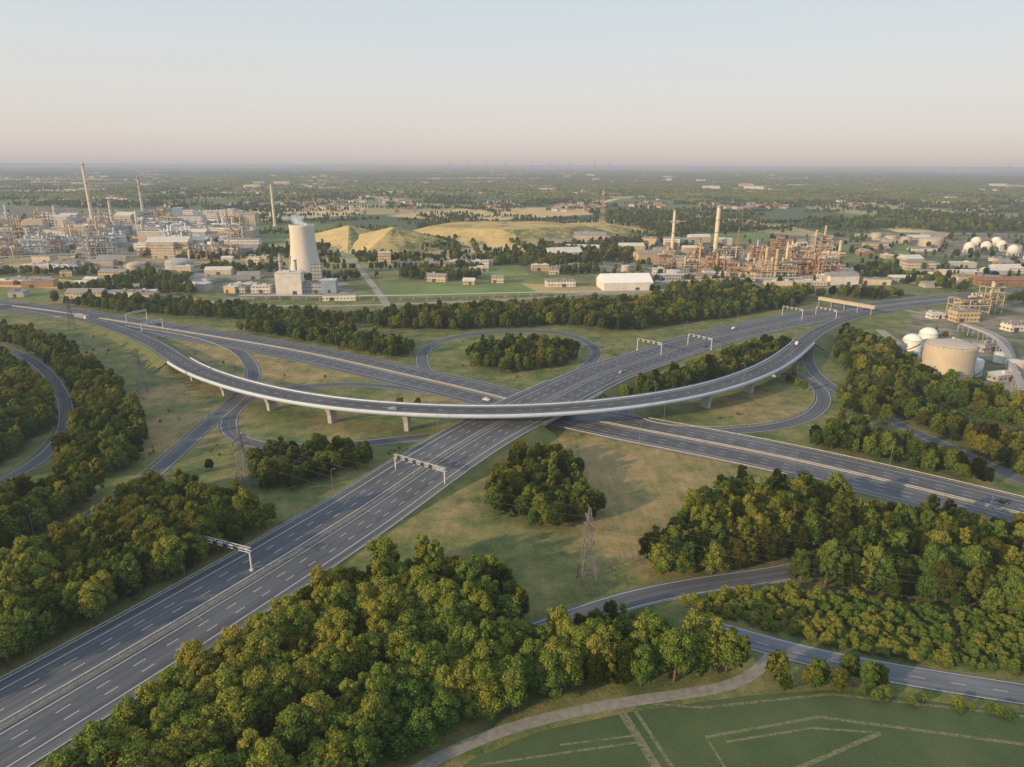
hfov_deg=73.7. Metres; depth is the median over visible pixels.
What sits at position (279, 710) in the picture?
tree
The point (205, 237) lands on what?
industrial building
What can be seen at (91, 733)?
tree
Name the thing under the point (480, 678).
tree
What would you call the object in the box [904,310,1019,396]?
road
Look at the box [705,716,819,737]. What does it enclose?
track
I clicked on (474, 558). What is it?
tree
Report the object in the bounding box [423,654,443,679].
tree
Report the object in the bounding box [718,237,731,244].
industrial building
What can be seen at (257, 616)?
tree
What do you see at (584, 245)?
industrial building
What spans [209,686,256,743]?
tree
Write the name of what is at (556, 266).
industrial building
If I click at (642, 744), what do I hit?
track
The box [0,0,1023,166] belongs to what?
sky
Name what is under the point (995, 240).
sphere tank
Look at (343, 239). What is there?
hill
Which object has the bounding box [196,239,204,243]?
storage tank
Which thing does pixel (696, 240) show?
industrial building
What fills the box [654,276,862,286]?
pipe rack
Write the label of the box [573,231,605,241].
industrial building
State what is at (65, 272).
industrial building
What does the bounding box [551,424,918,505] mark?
guardrail
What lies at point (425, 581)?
tree
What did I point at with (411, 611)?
tree
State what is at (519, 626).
tree
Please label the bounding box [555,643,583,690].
tree
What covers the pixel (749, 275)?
industrial building
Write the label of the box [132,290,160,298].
industrial building
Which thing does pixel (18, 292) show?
industrial building
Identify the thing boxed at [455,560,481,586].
tree
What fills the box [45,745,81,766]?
tree
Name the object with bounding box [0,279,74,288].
field
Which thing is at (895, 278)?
industrial building
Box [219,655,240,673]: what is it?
tree
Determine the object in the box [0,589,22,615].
tree
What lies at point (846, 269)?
industrial building
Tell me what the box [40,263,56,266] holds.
industrial building
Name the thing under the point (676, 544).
tree
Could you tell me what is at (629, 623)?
tree
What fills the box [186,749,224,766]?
tree
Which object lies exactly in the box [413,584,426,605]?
tree
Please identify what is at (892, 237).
storage tank
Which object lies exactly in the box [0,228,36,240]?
industrial building
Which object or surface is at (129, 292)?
industrial building
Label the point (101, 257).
industrial building
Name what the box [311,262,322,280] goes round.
industrial building
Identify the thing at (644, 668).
tree
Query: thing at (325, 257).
field
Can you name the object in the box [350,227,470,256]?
hill
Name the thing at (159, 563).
tree
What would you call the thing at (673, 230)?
chimney
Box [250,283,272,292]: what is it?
industrial building
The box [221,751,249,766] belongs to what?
tree
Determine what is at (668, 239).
industrial building
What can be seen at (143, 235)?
industrial building
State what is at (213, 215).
industrial building
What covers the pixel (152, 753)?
tree
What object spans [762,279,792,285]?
industrial building
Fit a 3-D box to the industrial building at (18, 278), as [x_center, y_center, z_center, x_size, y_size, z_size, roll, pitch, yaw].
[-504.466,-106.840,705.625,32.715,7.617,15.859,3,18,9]
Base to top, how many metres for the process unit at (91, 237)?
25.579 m
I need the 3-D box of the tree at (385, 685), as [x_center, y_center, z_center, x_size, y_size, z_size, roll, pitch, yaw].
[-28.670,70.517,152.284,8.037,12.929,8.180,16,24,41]
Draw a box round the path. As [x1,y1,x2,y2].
[410,654,768,766]
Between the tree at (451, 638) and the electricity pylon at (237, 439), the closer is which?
the tree at (451, 638)
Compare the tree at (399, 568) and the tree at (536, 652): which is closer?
the tree at (536, 652)
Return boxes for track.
[480,741,639,765]
[560,734,639,745]
[616,708,660,766]
[631,706,673,766]
[652,693,1023,716]
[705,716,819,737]
[705,737,725,766]
[726,727,811,742]
[796,731,881,766]
[812,727,874,732]
[820,716,1023,745]
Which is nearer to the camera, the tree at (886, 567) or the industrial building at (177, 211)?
the tree at (886, 567)
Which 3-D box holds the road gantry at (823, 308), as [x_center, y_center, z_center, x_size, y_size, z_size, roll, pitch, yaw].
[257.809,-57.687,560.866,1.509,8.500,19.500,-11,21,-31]
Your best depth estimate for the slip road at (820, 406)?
342.88 m
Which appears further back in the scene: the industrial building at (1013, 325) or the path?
the industrial building at (1013, 325)
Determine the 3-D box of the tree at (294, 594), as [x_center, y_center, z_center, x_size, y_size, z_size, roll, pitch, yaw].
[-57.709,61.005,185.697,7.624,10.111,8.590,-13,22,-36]
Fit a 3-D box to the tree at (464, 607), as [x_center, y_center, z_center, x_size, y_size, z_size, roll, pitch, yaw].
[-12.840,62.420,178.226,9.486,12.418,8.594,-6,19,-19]
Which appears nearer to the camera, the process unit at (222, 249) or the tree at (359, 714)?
the tree at (359, 714)
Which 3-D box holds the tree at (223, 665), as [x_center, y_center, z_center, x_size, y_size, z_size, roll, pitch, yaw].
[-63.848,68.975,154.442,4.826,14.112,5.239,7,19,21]
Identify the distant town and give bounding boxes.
[0,166,1023,204]
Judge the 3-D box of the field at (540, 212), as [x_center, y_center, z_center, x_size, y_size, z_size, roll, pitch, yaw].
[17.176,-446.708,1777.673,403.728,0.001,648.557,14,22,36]
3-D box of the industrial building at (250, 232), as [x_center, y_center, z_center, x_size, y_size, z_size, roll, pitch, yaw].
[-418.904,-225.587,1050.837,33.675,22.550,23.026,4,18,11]
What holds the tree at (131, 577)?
on the ground
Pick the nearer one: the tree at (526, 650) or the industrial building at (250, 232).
the tree at (526, 650)
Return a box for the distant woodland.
[0,164,1023,202]
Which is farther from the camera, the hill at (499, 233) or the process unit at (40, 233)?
the hill at (499, 233)
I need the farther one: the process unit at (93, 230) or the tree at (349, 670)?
the process unit at (93, 230)
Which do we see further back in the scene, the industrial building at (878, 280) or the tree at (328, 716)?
the industrial building at (878, 280)
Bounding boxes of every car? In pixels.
[387,406,396,410]
[995,498,1009,503]
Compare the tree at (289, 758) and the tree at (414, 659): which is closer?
the tree at (289, 758)
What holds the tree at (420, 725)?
on the ground
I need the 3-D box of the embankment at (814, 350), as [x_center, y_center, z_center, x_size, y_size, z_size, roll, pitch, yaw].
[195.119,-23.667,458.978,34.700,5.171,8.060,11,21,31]
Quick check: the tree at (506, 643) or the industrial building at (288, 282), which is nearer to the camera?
the tree at (506, 643)
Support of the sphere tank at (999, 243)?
on the ground
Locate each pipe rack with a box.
[0,252,145,261]
[239,290,640,300]
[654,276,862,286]
[957,324,1023,392]
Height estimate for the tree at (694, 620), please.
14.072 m
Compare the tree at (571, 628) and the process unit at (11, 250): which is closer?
the tree at (571, 628)
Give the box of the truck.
[74,313,88,318]
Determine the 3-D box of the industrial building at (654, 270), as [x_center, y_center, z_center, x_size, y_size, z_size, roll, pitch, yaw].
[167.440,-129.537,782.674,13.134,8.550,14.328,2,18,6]
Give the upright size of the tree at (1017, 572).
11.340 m
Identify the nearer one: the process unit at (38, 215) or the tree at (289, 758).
the tree at (289, 758)
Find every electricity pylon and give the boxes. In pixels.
[59,297,77,330]
[126,349,149,393]
[231,428,254,489]
[576,507,597,585]
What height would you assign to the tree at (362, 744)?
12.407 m
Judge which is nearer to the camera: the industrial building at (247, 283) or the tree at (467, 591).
the tree at (467, 591)
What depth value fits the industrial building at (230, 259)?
843.67 m
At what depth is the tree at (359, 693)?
149.55 m
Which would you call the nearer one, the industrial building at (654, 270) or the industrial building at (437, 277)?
the industrial building at (437, 277)
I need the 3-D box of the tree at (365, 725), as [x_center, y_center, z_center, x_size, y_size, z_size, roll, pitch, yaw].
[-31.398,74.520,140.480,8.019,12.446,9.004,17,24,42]
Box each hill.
[284,225,372,252]
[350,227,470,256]
[412,221,626,245]
[567,223,656,233]
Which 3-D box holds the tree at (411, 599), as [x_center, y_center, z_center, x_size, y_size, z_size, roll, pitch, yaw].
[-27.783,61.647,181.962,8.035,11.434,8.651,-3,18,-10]
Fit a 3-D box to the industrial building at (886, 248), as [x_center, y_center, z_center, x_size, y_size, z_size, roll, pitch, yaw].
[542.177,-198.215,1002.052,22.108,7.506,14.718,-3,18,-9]
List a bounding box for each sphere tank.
[962,242,974,252]
[971,237,981,245]
[979,241,991,251]
[991,237,1001,245]
[994,240,1006,250]
[1006,245,1019,255]
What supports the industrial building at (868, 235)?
on the ground
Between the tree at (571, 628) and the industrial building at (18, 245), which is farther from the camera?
the industrial building at (18, 245)
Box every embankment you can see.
[17,309,166,374]
[100,319,209,364]
[150,362,209,375]
[318,418,464,504]
[391,425,557,528]
[603,360,680,397]
[792,317,838,340]
[806,345,829,354]
[815,312,889,353]
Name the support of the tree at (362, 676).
on the ground
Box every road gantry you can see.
[125,309,147,321]
[140,319,163,331]
[203,536,253,570]
[394,454,445,483]
[636,338,661,354]
[687,334,712,349]
[782,306,803,318]
[815,306,836,316]
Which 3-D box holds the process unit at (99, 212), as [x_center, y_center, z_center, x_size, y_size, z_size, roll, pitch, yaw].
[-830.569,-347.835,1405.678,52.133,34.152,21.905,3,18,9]
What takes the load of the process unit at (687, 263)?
on the ground
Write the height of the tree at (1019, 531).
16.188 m
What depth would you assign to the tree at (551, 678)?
156.63 m
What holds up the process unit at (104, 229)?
on the ground
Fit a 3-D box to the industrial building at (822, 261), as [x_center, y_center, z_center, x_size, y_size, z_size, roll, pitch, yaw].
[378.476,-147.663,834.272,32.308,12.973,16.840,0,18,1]
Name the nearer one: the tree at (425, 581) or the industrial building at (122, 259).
the tree at (425, 581)
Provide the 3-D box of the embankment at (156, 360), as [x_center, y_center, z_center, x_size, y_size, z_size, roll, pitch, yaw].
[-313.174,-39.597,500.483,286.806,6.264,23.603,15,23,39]
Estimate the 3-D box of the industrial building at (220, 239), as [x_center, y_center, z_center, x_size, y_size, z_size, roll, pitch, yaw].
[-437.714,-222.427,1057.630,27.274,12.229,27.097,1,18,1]
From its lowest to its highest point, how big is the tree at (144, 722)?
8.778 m
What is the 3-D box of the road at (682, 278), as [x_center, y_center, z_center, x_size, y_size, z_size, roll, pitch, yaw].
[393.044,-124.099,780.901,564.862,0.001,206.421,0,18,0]
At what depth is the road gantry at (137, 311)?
538.80 m
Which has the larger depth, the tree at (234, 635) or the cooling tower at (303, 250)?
the cooling tower at (303, 250)
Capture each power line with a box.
[63,314,1017,609]
[64,309,1017,594]
[72,303,1023,567]
[84,313,1022,577]
[85,316,1023,587]
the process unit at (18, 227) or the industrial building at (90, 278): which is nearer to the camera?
the industrial building at (90, 278)
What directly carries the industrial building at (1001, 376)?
on the ground
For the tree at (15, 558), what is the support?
on the ground
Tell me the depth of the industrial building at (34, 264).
797.13 m
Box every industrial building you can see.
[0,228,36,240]
[0,278,16,284]
[2,243,30,248]
[7,275,29,284]
[7,288,30,297]
[18,262,50,269]
[20,278,58,287]
[22,218,46,230]
[29,276,55,278]
[31,254,57,262]
[33,265,48,272]
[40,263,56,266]
[41,214,72,225]
[47,230,72,235]
[48,264,77,273]
[53,259,80,266]
[59,268,76,276]
[60,213,80,218]
[60,236,103,248]
[62,217,81,225]
[64,288,107,298]
[72,223,110,235]
[82,276,101,279]
[84,259,116,265]
[96,255,118,258]
[97,268,127,277]
[106,255,128,263]
[107,288,142,296]
[110,225,132,233]
[113,212,139,222]
[114,228,125,234]
[132,283,142,288]
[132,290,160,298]
[133,242,145,248]
[133,261,150,266]
[136,247,146,256]
[137,230,166,240]
[145,236,194,257]
[146,221,171,230]
[149,240,175,257]
[156,250,179,258]
[172,207,184,217]
[172,226,194,230]
[173,264,194,273]
[176,244,197,254]
[177,215,206,225]
[178,281,212,291]
[182,209,194,214]
[187,229,210,234]
[189,274,209,281]
[190,235,214,243]
[193,210,202,214]
[194,245,214,254]
[203,210,212,217]
[204,266,234,274]
[206,212,219,218]
[210,226,249,235]
[212,209,222,217]
[218,236,225,243]
[219,244,261,251]
[221,256,234,262]
[222,208,234,218]
[223,284,237,292]
[224,237,261,244]
[226,230,253,237]
[232,281,257,284]
[233,212,259,225]
[234,248,248,254]
[236,284,250,292]
[237,271,260,279]
[240,254,269,259]
[245,257,263,264]
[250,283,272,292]
[274,270,303,294]
[302,280,321,292]
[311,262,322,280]
[320,278,337,292]
[322,292,356,300]
[377,251,391,263]
[399,261,420,266]
[425,257,432,261]
[426,273,447,281]
[428,261,448,268]
[449,259,467,266]
[462,277,475,284]
[467,259,488,266]
[469,265,488,270]
[482,259,493,265]
[491,275,504,282]
[531,263,548,270]
[544,238,581,243]
[545,278,575,286]
[546,247,581,253]
[549,268,558,274]
[551,265,562,272]
[566,244,599,248]
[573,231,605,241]
[618,243,644,249]
[633,249,666,262]
[642,236,657,245]
[652,267,663,274]
[653,247,672,252]
[655,272,681,280]
[663,237,679,246]
[665,241,678,249]
[666,255,695,262]
[676,259,693,265]
[677,270,689,277]
[680,238,702,245]
[681,245,697,253]
[687,234,710,242]
[687,272,716,278]
[696,257,721,266]
[701,268,730,274]
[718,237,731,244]
[738,272,751,277]
[750,271,784,281]
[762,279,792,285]
[777,272,797,280]
[792,239,806,245]
[793,278,827,285]
[799,275,816,279]
[807,257,836,267]
[816,273,827,280]
[817,241,838,244]
[820,267,847,272]
[825,271,859,284]
[847,268,864,275]
[854,233,870,238]
[854,248,874,255]
[861,241,891,246]
[861,277,891,284]
[873,246,890,250]
[880,253,902,258]
[881,237,899,243]
[887,275,922,283]
[897,254,924,264]
[899,260,939,270]
[907,235,930,239]
[907,246,936,250]
[915,269,935,275]
[918,281,960,287]
[920,232,943,238]
[925,310,945,318]
[939,269,974,274]
[946,260,976,267]
[947,307,981,322]
[948,273,970,280]
[960,269,983,273]
[971,273,1002,284]
[972,276,1023,285]
[972,340,1000,352]
[980,267,1009,274]
[985,370,1014,382]
[988,256,1009,260]
[988,264,1023,273]
[992,259,1023,263]
[994,243,1022,251]
[999,319,1023,331]
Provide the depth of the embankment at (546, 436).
278.56 m
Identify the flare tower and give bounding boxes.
[599,190,605,223]
[734,227,739,261]
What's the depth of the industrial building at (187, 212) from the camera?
1503.24 m
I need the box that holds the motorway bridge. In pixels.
[491,380,602,430]
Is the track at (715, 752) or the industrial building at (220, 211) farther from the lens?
the industrial building at (220, 211)
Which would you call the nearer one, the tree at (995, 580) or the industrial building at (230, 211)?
the tree at (995, 580)
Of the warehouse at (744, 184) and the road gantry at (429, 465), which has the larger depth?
the warehouse at (744, 184)
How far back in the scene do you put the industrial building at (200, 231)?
1087.18 m
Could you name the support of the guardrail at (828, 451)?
on the ground
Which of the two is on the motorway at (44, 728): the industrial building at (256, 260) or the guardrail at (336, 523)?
the guardrail at (336, 523)
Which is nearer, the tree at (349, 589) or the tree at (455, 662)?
the tree at (455, 662)
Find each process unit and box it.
[0,205,14,225]
[0,215,36,243]
[0,218,15,226]
[0,235,11,246]
[0,246,22,257]
[2,243,26,256]
[15,229,52,254]
[27,227,56,249]
[31,207,57,227]
[38,235,66,252]
[45,233,75,249]
[57,224,82,236]
[71,248,100,258]
[74,231,108,248]
[76,234,120,259]
[79,224,99,235]
[82,214,110,223]
[83,217,102,235]
[84,225,112,234]
[85,216,113,226]
[96,207,117,221]
[98,228,126,246]
[114,219,138,233]
[132,211,165,234]
[133,206,159,222]
[155,212,180,220]
[160,214,178,221]
[160,223,191,236]
[176,245,211,258]
[192,219,220,227]
[206,216,235,229]
[208,230,224,237]
[210,237,244,258]
[210,247,239,259]
[217,212,244,224]
[222,226,249,240]
[223,215,245,238]
[653,251,678,270]
[656,246,674,254]
[677,256,704,271]
[687,244,714,257]
[698,253,728,273]
[718,246,743,262]
[725,253,757,276]
[744,261,773,277]
[747,245,775,261]
[757,247,797,281]
[770,237,793,255]
[779,244,813,266]
[781,251,824,278]
[809,225,834,253]
[810,240,846,273]
[946,292,992,319]
[975,281,1006,313]
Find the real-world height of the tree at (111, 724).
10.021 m
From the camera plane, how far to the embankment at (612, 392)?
379.42 m
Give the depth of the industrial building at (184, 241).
898.37 m
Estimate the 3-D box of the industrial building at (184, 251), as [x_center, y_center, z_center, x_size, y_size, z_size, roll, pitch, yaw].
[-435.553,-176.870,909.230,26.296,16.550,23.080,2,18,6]
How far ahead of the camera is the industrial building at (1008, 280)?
712.36 m
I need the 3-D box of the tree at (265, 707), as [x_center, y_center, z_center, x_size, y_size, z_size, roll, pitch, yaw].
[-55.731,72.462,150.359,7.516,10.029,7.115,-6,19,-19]
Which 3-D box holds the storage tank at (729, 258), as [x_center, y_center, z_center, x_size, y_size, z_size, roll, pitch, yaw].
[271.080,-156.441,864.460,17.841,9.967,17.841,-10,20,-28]
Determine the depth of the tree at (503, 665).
155.51 m
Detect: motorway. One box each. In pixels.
[0,288,1022,766]
[0,299,1023,522]
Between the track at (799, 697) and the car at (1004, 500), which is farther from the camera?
the car at (1004, 500)
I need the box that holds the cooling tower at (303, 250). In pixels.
[288,223,319,278]
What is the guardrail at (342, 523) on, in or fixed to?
on the motorway at (44, 728)
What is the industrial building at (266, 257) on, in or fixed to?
on the ground
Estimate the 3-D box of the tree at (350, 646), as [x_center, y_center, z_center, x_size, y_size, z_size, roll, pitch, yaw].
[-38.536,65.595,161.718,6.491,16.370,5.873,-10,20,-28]
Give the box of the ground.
[0,163,1023,766]
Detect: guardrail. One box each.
[0,291,1020,722]
[0,293,1005,729]
[0,304,1018,513]
[0,357,53,474]
[0,457,393,677]
[3,304,1023,512]
[23,442,507,766]
[48,316,244,535]
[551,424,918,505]
[614,411,1023,496]
[624,572,826,612]
[626,301,967,378]
[631,371,813,427]
[651,293,953,344]
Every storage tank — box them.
[126,262,144,271]
[164,258,194,269]
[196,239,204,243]
[621,265,629,271]
[665,269,680,272]
[719,256,733,264]
[870,232,882,240]
[885,235,897,242]
[899,236,911,244]
[901,334,922,355]
[918,237,943,246]
[918,327,939,347]
[920,338,979,381]
[973,356,985,376]
[993,351,1009,363]
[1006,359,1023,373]
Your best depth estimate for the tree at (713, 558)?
205.74 m
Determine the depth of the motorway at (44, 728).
212.10 m
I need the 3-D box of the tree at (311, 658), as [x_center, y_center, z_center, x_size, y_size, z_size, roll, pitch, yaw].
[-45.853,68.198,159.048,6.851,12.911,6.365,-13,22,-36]
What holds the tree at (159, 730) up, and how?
on the ground
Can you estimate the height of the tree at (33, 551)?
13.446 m
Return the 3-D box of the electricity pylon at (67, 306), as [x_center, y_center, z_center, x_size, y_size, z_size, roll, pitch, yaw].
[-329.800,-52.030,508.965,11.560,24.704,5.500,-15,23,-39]
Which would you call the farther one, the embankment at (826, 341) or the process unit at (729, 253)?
the process unit at (729, 253)
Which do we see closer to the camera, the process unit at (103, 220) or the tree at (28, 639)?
the tree at (28, 639)
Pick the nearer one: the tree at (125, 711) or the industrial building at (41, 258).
the tree at (125, 711)
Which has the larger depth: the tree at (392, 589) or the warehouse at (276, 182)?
the warehouse at (276, 182)
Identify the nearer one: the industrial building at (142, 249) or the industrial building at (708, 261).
the industrial building at (708, 261)
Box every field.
[0,201,58,206]
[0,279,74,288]
[0,290,49,298]
[1,261,31,266]
[25,181,83,184]
[193,196,245,197]
[321,255,333,261]
[380,280,595,299]
[390,207,594,220]
[400,256,469,261]
[463,690,1023,766]
[470,265,529,277]
[521,283,693,295]
[610,223,639,227]
[644,199,726,202]
[696,226,777,241]
[841,246,926,261]
[851,214,915,220]
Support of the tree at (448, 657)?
on the ground
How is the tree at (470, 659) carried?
on the ground
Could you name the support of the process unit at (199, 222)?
on the ground
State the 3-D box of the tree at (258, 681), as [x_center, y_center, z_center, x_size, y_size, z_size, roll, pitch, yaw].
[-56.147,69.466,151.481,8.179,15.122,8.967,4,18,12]
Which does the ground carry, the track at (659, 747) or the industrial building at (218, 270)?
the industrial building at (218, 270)
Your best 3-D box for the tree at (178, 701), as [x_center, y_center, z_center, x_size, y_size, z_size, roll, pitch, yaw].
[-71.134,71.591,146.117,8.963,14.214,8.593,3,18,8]
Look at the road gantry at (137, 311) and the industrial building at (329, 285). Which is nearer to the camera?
the road gantry at (137, 311)
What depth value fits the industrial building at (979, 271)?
781.01 m
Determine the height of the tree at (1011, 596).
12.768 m
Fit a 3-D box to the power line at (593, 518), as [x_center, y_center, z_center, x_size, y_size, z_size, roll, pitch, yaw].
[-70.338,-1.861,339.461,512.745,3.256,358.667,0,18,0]
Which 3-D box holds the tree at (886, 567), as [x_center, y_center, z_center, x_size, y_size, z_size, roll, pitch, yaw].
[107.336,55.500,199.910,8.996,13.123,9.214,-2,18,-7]
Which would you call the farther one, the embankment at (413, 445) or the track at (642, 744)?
the embankment at (413, 445)
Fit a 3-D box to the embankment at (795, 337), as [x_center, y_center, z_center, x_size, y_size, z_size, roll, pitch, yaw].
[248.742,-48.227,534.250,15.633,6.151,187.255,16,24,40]
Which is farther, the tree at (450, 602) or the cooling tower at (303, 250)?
the cooling tower at (303, 250)
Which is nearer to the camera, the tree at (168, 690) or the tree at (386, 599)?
the tree at (168, 690)
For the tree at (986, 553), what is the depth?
199.82 m
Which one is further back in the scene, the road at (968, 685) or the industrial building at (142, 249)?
the industrial building at (142, 249)
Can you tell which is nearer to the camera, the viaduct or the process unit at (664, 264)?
the viaduct
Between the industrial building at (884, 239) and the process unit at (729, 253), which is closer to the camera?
the process unit at (729, 253)
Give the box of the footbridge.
[818,296,876,314]
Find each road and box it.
[0,344,73,484]
[2,305,904,413]
[50,348,260,544]
[57,286,223,302]
[219,382,437,448]
[268,289,664,306]
[334,250,389,306]
[415,330,602,370]
[531,562,823,625]
[603,262,940,288]
[616,372,831,433]
[709,622,1023,704]
[801,344,1023,484]
[876,330,921,358]
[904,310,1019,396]
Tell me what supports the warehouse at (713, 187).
on the ground
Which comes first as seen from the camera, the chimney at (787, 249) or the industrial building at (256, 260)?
the chimney at (787, 249)
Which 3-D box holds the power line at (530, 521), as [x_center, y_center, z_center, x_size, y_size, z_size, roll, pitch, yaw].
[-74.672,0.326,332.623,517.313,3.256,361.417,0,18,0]
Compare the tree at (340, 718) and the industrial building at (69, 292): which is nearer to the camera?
the tree at (340, 718)
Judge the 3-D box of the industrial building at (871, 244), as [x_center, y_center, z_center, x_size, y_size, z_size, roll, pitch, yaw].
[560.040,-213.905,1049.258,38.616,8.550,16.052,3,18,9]
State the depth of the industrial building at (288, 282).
649.75 m
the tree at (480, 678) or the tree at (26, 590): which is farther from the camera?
the tree at (26, 590)
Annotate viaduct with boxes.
[167,339,814,430]
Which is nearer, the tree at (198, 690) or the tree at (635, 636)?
the tree at (198, 690)
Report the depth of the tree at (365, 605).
174.20 m
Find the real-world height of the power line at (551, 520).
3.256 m
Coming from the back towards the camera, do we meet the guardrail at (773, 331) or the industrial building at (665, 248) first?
the industrial building at (665, 248)
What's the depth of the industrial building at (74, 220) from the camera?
1208.79 m
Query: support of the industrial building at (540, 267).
on the ground
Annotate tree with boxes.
[0,547,18,570]
[0,563,19,592]
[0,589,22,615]
[0,613,22,665]
[7,580,30,597]
[10,597,33,616]
[12,535,40,554]
[12,555,19,563]
[14,553,32,577]
[14,609,38,638]
[15,618,41,654]
[21,546,52,562]
[28,551,61,575]
[30,565,52,587]
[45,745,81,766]
[60,581,82,616]
[71,720,114,755]
[78,580,106,622]
[78,746,90,760]
[90,570,117,610]
[106,715,136,730]
[111,694,142,729]
[114,723,150,742]
[114,728,124,738]
[119,554,142,600]
[133,679,165,719]
[134,711,154,729]
[142,740,150,754]
[145,733,153,742]
[146,738,185,766]
[147,746,169,766]
[149,704,172,740]
[150,537,177,580]
[156,666,187,695]
[156,681,170,694]
[157,687,198,720]
[158,534,187,578]
[165,723,199,766]
[168,710,198,750]
[171,658,192,671]
[173,639,209,668]
[180,669,199,693]
[181,531,197,543]
[183,727,228,760]
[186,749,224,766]
[187,705,219,733]
[189,657,207,675]
[189,682,208,697]
[195,693,215,708]
[195,703,224,745]
[200,672,231,699]
[202,660,218,673]
[208,638,240,669]
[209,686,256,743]
[211,667,240,699]
[219,623,248,654]
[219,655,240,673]
[219,661,235,676]
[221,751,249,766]
[234,652,258,676]
[237,668,268,700]
[239,628,283,665]
[240,665,272,710]
[243,614,253,633]
[246,611,266,634]
[250,614,286,648]
[251,736,284,751]
[252,695,276,731]
[258,646,283,669]
[264,659,288,674]
[268,611,291,637]
[268,663,299,709]
[268,688,299,717]
[269,594,295,614]
[269,733,295,755]
[272,702,319,753]
[281,649,301,665]
[282,753,296,766]
[286,605,307,634]
[288,752,311,766]
[290,589,298,602]
[290,657,321,697]
[292,607,318,637]
[294,599,314,613]
[298,661,327,695]
[300,690,334,738]
[305,650,321,661]
[305,738,340,766]
[307,736,326,748]
[309,564,326,591]
[310,616,333,642]
[310,643,328,654]
[311,588,326,618]
[313,648,349,697]
[313,726,357,766]
[317,627,339,643]
[319,604,335,619]
[319,706,338,738]
[319,757,338,766]
[322,582,347,610]
[322,607,355,636]
[323,585,351,610]
[323,657,332,694]
[324,568,336,587]
[329,644,359,685]
[330,709,354,732]
[332,565,343,577]
[335,701,354,711]
[336,629,360,673]
[338,678,361,709]
[339,579,356,597]
[340,714,385,761]
[350,593,371,620]
[351,733,377,766]
[352,707,378,735]
[355,581,377,598]
[355,671,369,692]
[355,689,364,711]
[356,630,384,671]
[356,745,383,766]
[360,675,390,709]
[360,692,388,736]
[361,598,380,629]
[364,661,397,702]
[365,536,398,562]
[365,672,396,704]
[366,601,388,636]
[369,577,378,596]
[370,559,388,580]
[375,576,398,595]
[376,591,403,620]
[378,621,395,669]
[381,628,403,667]
[383,622,417,663]
[386,583,403,596]
[386,693,399,713]
[387,709,406,735]
[388,561,404,569]
[390,562,408,575]
[390,574,404,584]
[391,679,426,724]
[393,660,414,691]
[396,608,420,633]
[397,613,421,645]
[400,641,440,678]
[401,664,423,689]
[402,584,417,599]
[402,706,438,751]
[405,595,417,610]
[408,564,434,593]
[411,648,425,678]
[412,534,429,563]
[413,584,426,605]
[414,576,435,595]
[415,582,444,614]
[416,619,443,646]
[416,667,430,690]
[419,604,435,620]
[421,692,434,707]
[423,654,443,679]
[424,679,445,722]
[425,538,443,574]
[429,639,439,647]
[431,689,461,736]
[433,606,447,638]
[434,664,459,709]
[435,607,464,644]
[435,643,458,667]
[436,577,461,601]
[438,596,459,614]
[445,635,471,645]
[445,641,461,665]
[449,657,463,671]
[450,660,472,714]
[451,621,480,654]
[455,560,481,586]
[455,599,479,626]
[456,648,472,658]
[457,689,477,718]
[459,580,477,604]
[463,554,481,563]
[463,654,481,669]
[464,560,483,573]
[466,659,495,712]
[469,590,496,624]
[470,639,503,669]
[472,671,504,719]
[479,617,495,643]
[480,553,498,570]
[481,575,499,592]
[489,666,506,706]
[491,616,507,641]
[492,619,517,656]
[493,561,514,593]
[493,658,512,684]
[494,633,515,659]
[495,594,523,623]
[500,663,528,714]
[502,653,527,684]
[511,617,532,643]
[517,637,546,667]
[532,623,555,641]
[532,639,548,660]
[535,651,567,701]
[543,635,570,655]
[544,604,567,626]
[553,615,572,635]
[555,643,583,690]
[558,622,579,649]
[570,625,599,665]
[573,649,587,685]
[578,617,606,632]
[584,632,604,678]
[592,624,622,671]
[624,619,635,630]
[628,629,648,647]
[628,644,658,686]
[631,618,652,642]
[635,613,651,620]
[635,641,656,665]
[642,611,669,634]
[648,542,675,574]
[650,637,669,675]
[656,627,695,682]
[657,632,673,670]
[665,537,681,572]
[680,608,713,638]
[693,626,721,668]
[698,538,725,574]
[707,617,723,668]
[716,627,742,672]
[819,539,840,585]
[862,545,883,579]
[866,552,897,592]
[889,531,908,557]
[914,564,945,600]
[917,544,949,571]
[926,529,951,546]
[943,546,959,566]
[955,546,987,571]
[968,545,991,567]
[978,575,998,597]
[998,545,1023,566]
[998,576,1023,615]
[1004,565,1023,581]
[1011,522,1023,541]
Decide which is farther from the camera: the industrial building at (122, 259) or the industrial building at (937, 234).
the industrial building at (937, 234)
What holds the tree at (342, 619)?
on the ground
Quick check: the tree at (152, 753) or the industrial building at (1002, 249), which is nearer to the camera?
the tree at (152, 753)
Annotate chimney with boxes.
[81,163,93,219]
[107,200,112,221]
[136,176,144,211]
[270,184,276,225]
[277,254,283,270]
[293,260,296,269]
[671,210,676,247]
[712,206,721,251]
[785,241,789,257]
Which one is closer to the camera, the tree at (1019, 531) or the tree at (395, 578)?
the tree at (395, 578)
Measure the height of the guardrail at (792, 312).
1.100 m
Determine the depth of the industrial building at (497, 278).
718.46 m
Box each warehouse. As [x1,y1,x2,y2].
[243,184,264,187]
[253,181,265,183]
[273,181,290,183]
[596,273,652,290]
[702,185,719,188]
[738,183,753,186]
[744,186,763,188]
[989,183,1005,185]
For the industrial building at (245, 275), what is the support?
on the ground

